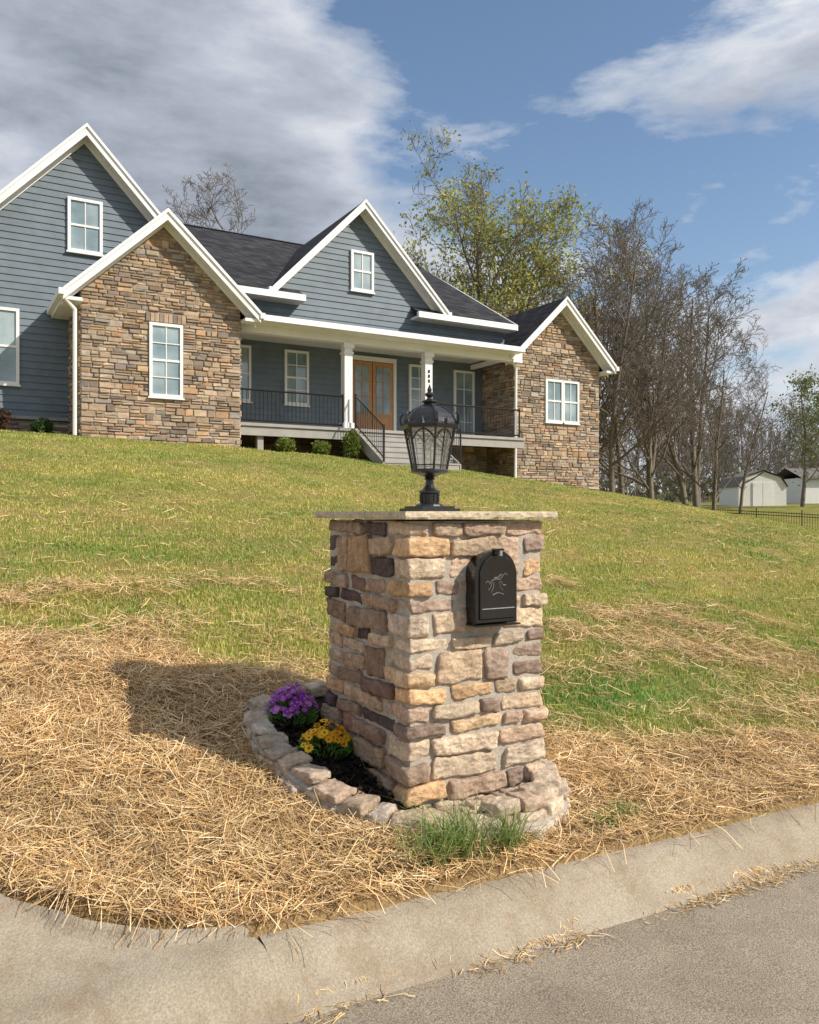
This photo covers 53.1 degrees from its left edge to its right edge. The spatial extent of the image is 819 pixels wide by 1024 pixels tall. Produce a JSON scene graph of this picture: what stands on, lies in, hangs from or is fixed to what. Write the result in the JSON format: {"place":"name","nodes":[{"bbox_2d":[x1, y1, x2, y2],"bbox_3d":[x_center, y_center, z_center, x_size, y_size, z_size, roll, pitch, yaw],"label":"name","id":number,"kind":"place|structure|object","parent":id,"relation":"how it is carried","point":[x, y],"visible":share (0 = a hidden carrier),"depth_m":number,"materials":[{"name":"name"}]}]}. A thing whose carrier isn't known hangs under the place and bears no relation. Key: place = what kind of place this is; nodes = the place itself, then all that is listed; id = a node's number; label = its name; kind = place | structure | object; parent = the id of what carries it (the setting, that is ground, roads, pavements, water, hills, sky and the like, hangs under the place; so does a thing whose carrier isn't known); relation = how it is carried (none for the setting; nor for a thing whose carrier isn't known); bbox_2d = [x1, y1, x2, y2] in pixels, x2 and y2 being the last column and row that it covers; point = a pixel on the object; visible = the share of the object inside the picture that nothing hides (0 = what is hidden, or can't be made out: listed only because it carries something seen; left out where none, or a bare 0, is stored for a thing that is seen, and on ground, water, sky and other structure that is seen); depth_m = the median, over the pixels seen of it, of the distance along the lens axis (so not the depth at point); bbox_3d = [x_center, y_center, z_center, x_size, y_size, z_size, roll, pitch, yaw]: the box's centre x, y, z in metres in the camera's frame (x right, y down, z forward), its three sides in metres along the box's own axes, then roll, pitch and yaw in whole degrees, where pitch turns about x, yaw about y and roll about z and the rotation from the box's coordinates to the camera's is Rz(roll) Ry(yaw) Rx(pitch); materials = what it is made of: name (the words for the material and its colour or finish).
{"place":"outdoors","nodes":[
{"label":"outdoors","id":0,"kind":"place"},
{"bbox_2d":[0,893,287,1023],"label":"concrete driveway","id":1,"kind":"structure","parent":0,"point":[53,970],"depth_m":2.60,"materials":[{"name":"grey concrete"}]},
{"bbox_2d":[0,432,818,955],"bbox_3d":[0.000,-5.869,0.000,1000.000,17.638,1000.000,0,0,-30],"label":"ground","id":2,"kind":"structure","parent":0,"point":[458,882],"depth_m":7.08,"materials":[{"name":"green plant"}]},
{"bbox_2d":[0,408,14,429],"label":"shrub","id":3,"kind":"object","parent":2,"relation":"on","point":[5,422],"visible":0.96,"depth_m":18.94,"materials":[{"name":"red plant"}]},
{"bbox_2d":[29,416,54,433],"bbox_3d":[-8.645,-2.013,19.265,0.550,0.472,0.540,0,0,0],"label":"shrub","id":4,"kind":"object","parent":2,"relation":"on","point":[40,425],"visible":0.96,"depth_m":19.15,"materials":[{"name":"green plant"}]},
{"bbox_2d":[162,163,257,232],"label":"bare tree","id":5,"kind":"object","parent":2,"relation":"on","point":[209,188],"visible":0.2,"depth_m":42.44,"materials":[{"name":"brown plant"}]},
{"bbox_2d":[0,144,503,435],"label":"siding walls","id":6,"kind":"structure","parent":2,"relation":"on","point":[39,265],"depth_m":21.17,"materials":[{"name":"blue wood"}]},
{"bbox_2d":[275,435,296,452],"bbox_3d":[-3.201,-1.729,21.024,0.572,0.506,0.608,0,0,-30],"label":"shrub","id":7,"kind":"object","parent":2,"relation":"on","point":[285,444],"visible":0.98,"depth_m":20.90,"materials":[{"name":"green plant"}]},
{"bbox_2d":[6,227,599,489],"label":"stone walls","id":8,"kind":"structure","parent":2,"relation":"on","point":[160,276],"depth_m":20.13,"materials":[{"name":"brown stone"}]},
{"bbox_2d":[0,200,576,434],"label":"windows and doors","id":9,"kind":"structure","parent":8,"relation":"attached to","point":[373,386],"depth_m":24.01,"materials":[{"name":"white glass"}]},
{"bbox_2d":[0,123,618,477],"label":"white trim","id":10,"kind":"structure","parent":2,"relation":"on","point":[65,303],"depth_m":22.32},
{"bbox_2d":[182,201,602,371],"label":"shingle roof","id":11,"kind":"structure","parent":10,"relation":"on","point":[241,259],"depth_m":26.08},
{"bbox_2d":[311,439,330,454],"bbox_3d":[-2.317,-1.673,21.534,0.513,0.472,0.596,0,0,-30],"label":"shrub","id":12,"kind":"object","parent":2,"relation":"on","point":[321,447],"visible":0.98,"depth_m":21.40,"materials":[{"name":"green plant"}]},
{"bbox_2d":[340,429,361,458],"bbox_3d":[-1.546,-1.778,21.867,0.621,0.933,0.598,0,0,-30],"label":"shrub","id":13,"kind":"object","parent":2,"relation":"on","point":[351,448],"visible":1,"depth_m":21.76,"materials":[{"name":"green plant"}]},
{"bbox_2d":[240,333,524,470],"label":"porch floor and steps","id":14,"kind":"structure","parent":2,"relation":"on","point":[396,452],"depth_m":22.48,"materials":[{"name":"grey wood"}]},
{"bbox_2d":[240,388,519,463],"bbox_3d":[-0.015,-2.275,22.526,9.124,1.930,1.954,0,0,-30],"label":"porch railing","id":15,"kind":"object","parent":14,"relation":"on","point":[459,432],"visible":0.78,"depth_m":22.31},
{"bbox_2d":[240,680,571,849],"bbox_3d":[-0.056,1.311,4.289,1.447,0.577,1.838,0,0,-30],"label":"stone planter border","id":16,"kind":"object","parent":2,"relation":"on","point":[548,784],"visible":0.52,"depth_m":3.76,"materials":[{"name":"grey stone"}]},
{"bbox_2d":[271,695,454,808],"bbox_3d":[-0.089,1.224,4.282,1.172,0.347,1.505,0,0,-30],"label":"mulch bed","id":17,"kind":"object","parent":16,"relation":"in","point":[349,769],"visible":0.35,"depth_m":4.00,"materials":[{"name":"black soil"}]},
{"bbox_2d":[265,682,319,728],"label":"purple flowers","id":18,"kind":"object","parent":17,"relation":"on","point":[296,703],"visible":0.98,"depth_m":4.39,"materials":[{"name":"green plant"}]},
{"bbox_2d":[295,719,353,761],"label":"yellow flowers","id":19,"kind":"object","parent":17,"relation":"on","point":[333,736],"visible":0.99,"depth_m":4.08,"materials":[{"name":"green plant"}]},
{"bbox_2d":[0,451,818,961],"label":"straw mulch","id":20,"kind":"object","parent":2,"relation":"on","point":[84,867],"visible":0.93,"depth_m":4.05,"materials":[{"name":"beige plant"}]},
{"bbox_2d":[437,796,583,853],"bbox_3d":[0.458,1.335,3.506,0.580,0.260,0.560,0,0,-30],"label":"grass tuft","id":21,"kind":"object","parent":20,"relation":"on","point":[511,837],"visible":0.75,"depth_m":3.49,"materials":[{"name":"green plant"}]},
{"bbox_2d":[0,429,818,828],"bbox_3d":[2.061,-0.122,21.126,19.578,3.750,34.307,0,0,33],"label":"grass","id":22,"kind":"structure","parent":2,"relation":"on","point":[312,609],"depth_m":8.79,"materials":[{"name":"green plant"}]},
{"bbox_2d":[330,519,539,808],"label":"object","id":23,"kind":"object","parent":2,"relation":"on","point":[456,568],"visible":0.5,"depth_m":3.88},
{"bbox_2d":[321,519,547,808],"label":"stones","id":24,"kind":"object","parent":23,"relation":"on","point":[356,553],"visible":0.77,"depth_m":3.88,"materials":[{"name":"beige stone"}]},
{"bbox_2d":[315,511,557,518],"bbox_3d":[0.108,0.015,4.260,0.886,0.036,1.017,0,0,-30],"label":"capstone","id":25,"kind":"object","parent":23,"relation":"on","point":[442,514],"visible":1,"depth_m":3.85,"materials":[{"name":"stone"}]},
{"bbox_2d":[399,384,460,510],"bbox_3d":[0.104,-0.335,4.269,0.326,0.662,0.318,0,0,-30],"label":"post lantern","id":26,"kind":"object","parent":25,"relation":"on","point":[429,415],"visible":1,"depth_m":4.21,"materials":[{"name":"black metal"}]},
{"bbox_2d":[466,548,520,627],"bbox_3d":[0.369,0.349,3.891,0.244,0.359,0.230,0,0,-30],"label":"mailbox","id":27,"kind":"object","parent":23,"relation":"on","point":[491,588],"visible":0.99,"depth_m":3.81,"materials":[{"name":"black metal"}]},
{"bbox_2d":[359,779,533,872],"bbox_3d":[0.146,1.306,3.338,0.965,0.308,0.753,0,0,-30],"label":"grass tuft","id":28,"kind":"object","parent":2,"relation":"on","point":[447,844],"visible":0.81,"depth_m":3.36,"materials":[{"name":"green plant"}]},
{"bbox_2d":[393,104,621,338],"bbox_3d":[4.013,-9.113,39.292,10.872,19.276,15.104,0,0,37],"label":"leafing tree","id":29,"kind":"object","parent":2,"relation":"on","point":[505,299],"visible":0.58,"depth_m":37.85,"materials":[{"name":"green plant"}]},
{"bbox_2d":[502,212,685,458],"bbox_3d":[9.193,-7.146,42.252,9.685,17.092,13.258,0,0,17],"label":"budding tree","id":30,"kind":"object","parent":2,"relation":"on","point":[593,301],"visible":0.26,"depth_m":39.63,"materials":[{"name":"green plant"}]},
{"bbox_2d":[577,795,655,833],"bbox_3d":[0.968,1.421,3.883,0.279,0.124,0.500,0,0,42],"label":"grass tuft","id":31,"kind":"object","parent":2,"relation":"on","point":[626,811],"visible":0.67,"depth_m":3.85,"materials":[{"name":"green plant"}]},
{"bbox_2d":[573,196,734,492],"bbox_3d":[8.213,-6.100,34.122,7.951,14.185,8.040,0,0,-11],"label":"bare tree","id":32,"kind":"object","parent":2,"relation":"on","point":[612,415],"visible":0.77,"depth_m":34.04,"materials":[{"name":"brown plant"}]},
{"bbox_2d":[591,257,719,498],"bbox_3d":[10.684,-5.142,36.597,5.954,13.003,6.748,0,0,3],"label":"bare tree","id":33,"kind":"object","parent":2,"relation":"on","point":[649,449],"visible":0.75,"depth_m":36.12,"materials":[{"name":"brown plant"}]},
{"bbox_2d":[581,221,732,493],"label":"bare tree","id":34,"kind":"object","parent":2,"relation":"on","point":[621,482],"visible":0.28,"depth_m":40.07,"materials":[{"name":"brown plant"}]},
{"bbox_2d":[577,218,758,504],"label":"bare tree","id":35,"kind":"object","parent":2,"relation":"on","point":[678,472],"visible":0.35,"depth_m":43.54,"materials":[{"name":"brown plant"}]},
{"bbox_2d":[627,258,767,507],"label":"bare tree","id":36,"kind":"object","parent":2,"relation":"on","point":[696,495],"visible":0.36,"depth_m":49.53,"materials":[{"name":"brown plant"}]},
{"bbox_2d":[599,400,818,501],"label":"distant woods","id":37,"kind":"object","parent":2,"relation":"on","point":[672,494],"visible":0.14,"depth_m":104.46,"materials":[{"name":"brown plant"}]},
{"bbox_2d":[657,316,782,510],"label":"bare tree","id":38,"kind":"object","parent":2,"relation":"on","point":[717,433],"visible":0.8,"depth_m":43.06,"materials":[{"name":"brown plant"}]},
{"bbox_2d":[718,470,787,505],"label":"barn shed","id":39,"kind":"structure","parent":2,"relation":"on","point":[766,488],"depth_m":62.40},
{"bbox_2d":[709,362,808,512],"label":"bare tree","id":40,"kind":"object","parent":2,"relation":"on","point":[749,450],"visible":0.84,"depth_m":53.10,"materials":[{"name":"brown plant"}]},
{"bbox_2d":[709,508,818,527],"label":"black metal fence","id":41,"kind":"object","parent":2,"relation":"on","point":[773,512],"visible":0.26,"depth_m":44.76,"materials":[{"name":"black metal"}]},
{"bbox_2d":[759,363,818,506],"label":"young tree","id":42,"kind":"object","parent":2,"relation":"on","point":[800,383],"visible":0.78,"depth_m":57.95,"materials":[{"name":"green plant"}]},
{"bbox_2d":[777,468,818,503],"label":"neighbor house","id":43,"kind":"structure","parent":2,"relation":"on","point":[793,489],"depth_m":74.32,"materials":[{"name":"white wood"}]},
{"bbox_2d":[777,372,818,485],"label":"young tree","id":44,"kind":"object","parent":2,"relation":"on","point":[811,422],"visible":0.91,"depth_m":56.56,"materials":[{"name":"green plant"}]},
{"bbox_2d":[0,0,818,492],"label":"sky","id":45,"kind":"structure","parent":0,"point":[707,111],"materials":[{"name":"blue"}]},
{"bbox_2d":[286,864,818,1023],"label":"asphalt road","id":46,"kind":"structure","parent":0,"point":[750,959],"depth_m":2.87,"materials":[{"name":"grey asphalt"}]},
{"bbox_2d":[259,803,818,1023],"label":"concrete curb","id":47,"kind":"structure","parent":46,"relation":"on","point":[411,939],"depth_m":3.15,"materials":[{"name":"grey concrete"}]},
{"bbox_2d":[294,856,818,1023],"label":"loose straw","id":48,"kind":"object","parent":46,"relation":"on","point":[755,874],"visible":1,"depth_m":3.40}
]}

